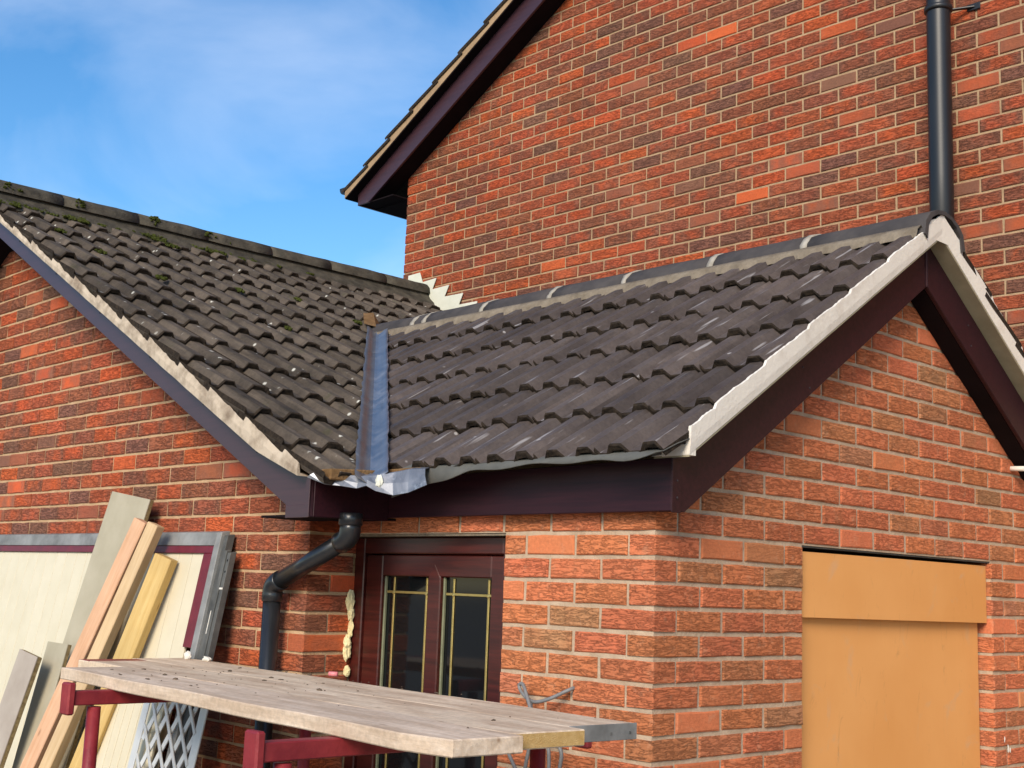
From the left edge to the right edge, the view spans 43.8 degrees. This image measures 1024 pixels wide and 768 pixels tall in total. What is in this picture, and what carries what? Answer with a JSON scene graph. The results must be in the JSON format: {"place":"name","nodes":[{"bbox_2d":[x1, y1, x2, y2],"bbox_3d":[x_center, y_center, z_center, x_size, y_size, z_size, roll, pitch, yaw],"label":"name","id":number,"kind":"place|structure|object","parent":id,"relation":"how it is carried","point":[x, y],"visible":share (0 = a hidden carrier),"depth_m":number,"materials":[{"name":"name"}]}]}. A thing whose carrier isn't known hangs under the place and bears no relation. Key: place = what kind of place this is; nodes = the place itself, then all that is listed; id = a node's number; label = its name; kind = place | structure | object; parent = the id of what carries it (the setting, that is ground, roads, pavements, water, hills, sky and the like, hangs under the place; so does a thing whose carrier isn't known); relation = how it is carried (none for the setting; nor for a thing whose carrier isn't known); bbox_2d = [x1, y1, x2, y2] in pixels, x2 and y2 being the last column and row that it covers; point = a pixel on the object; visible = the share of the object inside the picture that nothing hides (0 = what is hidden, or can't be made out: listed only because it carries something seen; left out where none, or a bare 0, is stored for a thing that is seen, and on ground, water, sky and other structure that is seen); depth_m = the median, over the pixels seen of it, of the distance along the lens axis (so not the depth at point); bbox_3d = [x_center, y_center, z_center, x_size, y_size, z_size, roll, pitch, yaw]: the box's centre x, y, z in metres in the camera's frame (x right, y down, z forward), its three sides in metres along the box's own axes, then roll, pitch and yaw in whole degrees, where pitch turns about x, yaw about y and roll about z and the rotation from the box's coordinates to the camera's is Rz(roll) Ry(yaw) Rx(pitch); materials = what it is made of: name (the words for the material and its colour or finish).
{"place":"outdoors","nodes":[
{"label":"outdoors","id":0,"kind":"place"},
{"bbox_2d":[0,0,502,277],"label":"sky","id":1,"kind":"structure","parent":0,"point":[249,120],"materials":[{"name":"blue"}]},
{"bbox_2d":[340,0,1023,556],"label":"house","id":2,"kind":"structure","parent":0,"point":[528,146],"depth_m":7.58,"materials":[{"name":"brick"}]},
{"label":"ground","id":3,"kind":"structure","parent":0,"visible":0},
{"bbox_2d":[0,649,41,767],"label":"leaning board","id":4,"kind":"object","parent":3,"relation":"on","point":[19,685],"visible":1,"depth_m":5.45,"materials":[{"name":"beige wood"}]},
{"bbox_2d":[12,641,71,767],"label":"leaning board","id":5,"kind":"object","parent":3,"relation":"on","point":[55,658],"visible":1,"depth_m":5.50,"materials":[{"name":"beige wood"}]},
{"bbox_2d":[20,518,147,767],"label":"timber","id":6,"kind":"object","parent":3,"relation":"on","point":[40,742],"visible":0.81,"depth_m":5.38,"materials":[{"name":"beige wood"}]},
{"bbox_2d":[39,521,163,767],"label":"timber","id":7,"kind":"object","parent":3,"relation":"on","point":[110,628],"visible":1,"depth_m":5.36,"materials":[{"name":"brown wood"}]},
{"bbox_2d":[58,491,153,767],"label":"leaning board","id":8,"kind":"object","parent":3,"relation":"on","point":[123,511],"visible":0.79,"depth_m":5.72,"materials":[{"name":"beige wood"}]},
{"bbox_2d":[0,531,236,767],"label":"garage door","id":9,"kind":"structure","parent":3,"relation":"on","point":[42,576],"depth_m":5.96,"materials":[{"name":"paint"}]},
{"bbox_2d":[69,553,177,767],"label":"timber","id":10,"kind":"object","parent":3,"relation":"on","point":[147,604],"visible":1,"depth_m":5.31,"materials":[{"name":"yellow wood"}]},
{"bbox_2d":[96,702,167,767],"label":"cream panel","id":11,"kind":"object","parent":3,"relation":"on","point":[115,749],"depth_m":5.17,"materials":[{"name":"beige wood"}]},
{"bbox_2d":[127,702,208,767],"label":"trellis","id":12,"kind":"object","parent":3,"relation":"on","point":[194,743],"visible":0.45,"depth_m":4.84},
{"bbox_2d":[59,682,310,767],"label":"trestle","id":13,"kind":"object","parent":3,"relation":"on","point":[71,696],"visible":0.48,"depth_m":3.90,"materials":[{"name":"red paint"}]},
{"bbox_2d":[60,667,522,757],"bbox_3d":[-0.749,0.883,3.542,0.230,0.040,2.155,10,-12,-39],"label":"scaffold board","id":14,"kind":"object","parent":13,"relation":"on","point":[402,732],"visible":1,"depth_m":3.14,"materials":[{"name":"brown wood"}]},
{"bbox_2d":[78,659,584,749],"bbox_3d":[-0.720,0.932,3.843,0.230,0.040,2.497,10,-12,-39],"label":"scaffold board","id":15,"kind":"object","parent":13,"relation":"on","point":[537,735],"visible":0.58,"depth_m":3.37,"materials":[{"name":"pale wood"},{"name":"yellow paint"}]},
{"bbox_2d":[110,666,605,727],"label":"mortar crumbs","id":16,"kind":"object","parent":15,"relation":"on","point":[318,689],"visible":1,"depth_m":4.01,"materials":[{"name":"grey concrete"}]},
{"bbox_2d":[133,658,636,742],"bbox_3d":[-0.578,0.967,4.023,0.230,0.040,2.493,10,-12,-39],"label":"scaffold board","id":17,"kind":"object","parent":13,"relation":"on","point":[598,729],"visible":0.56,"depth_m":3.55,"materials":[{"name":"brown wood"}]},
{"bbox_2d":[184,651,190,658],"bbox_3d":[-1.266,1.062,4.970,0.026,0.040,0.038,6,-10,-21],"label":"plaster piece","id":18,"kind":"object","parent":17,"relation":"on","point":[187,654],"visible":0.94,"depth_m":4.96,"materials":[{"name":"white paint"}]},
{"bbox_2d":[202,656,211,660],"bbox_3d":[-1.172,1.057,4.883,0.024,0.024,0.055,11,-12,-43],"label":"plaster piece","id":19,"kind":"object","parent":17,"relation":"on","point":[205,658],"visible":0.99,"depth_m":4.87,"materials":[{"name":"white paint"}]},
{"bbox_2d":[328,671,337,676],"bbox_3d":[-0.608,0.987,4.327,0.030,0.017,0.017,0,-9,12],"label":"plastic offcut","id":20,"kind":"object","parent":17,"relation":"on","point":[332,673],"visible":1,"depth_m":4.32,"materials":[{"name":"pink plastic"}]},
{"bbox_2d":[0,180,442,767],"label":"garage wing","id":21,"kind":"structure","parent":3,"relation":"on","point":[196,390],"depth_m":5.94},
{"bbox_2d":[0,181,362,330],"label":"moss","id":22,"kind":"object","parent":21,"relation":"on","point":[154,237],"visible":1,"depth_m":7.32,"materials":[{"name":"green plant"}]},
{"bbox_2d":[243,729,591,767],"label":"trestle","id":23,"kind":"object","parent":3,"relation":"on","point":[259,750],"visible":0.48,"depth_m":2.88,"materials":[{"name":"red paint"}]},
{"bbox_2d":[308,210,1023,767],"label":"porch","id":24,"kind":"object","parent":3,"relation":"on","point":[782,414],"visible":1,"depth_m":4.53,"materials":[{"name":"brick"}]},
{"bbox_2d":[343,537,505,767],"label":"door","id":25,"kind":"structure","parent":24,"relation":"in","point":[425,614],"depth_m":4.61,"materials":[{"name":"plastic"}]},
{"bbox_2d":[507,682,574,767],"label":"cable","id":26,"kind":"object","parent":24,"relation":"attached to","point":[530,701],"visible":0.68,"depth_m":3.96,"materials":[{"name":"grey plastic"}]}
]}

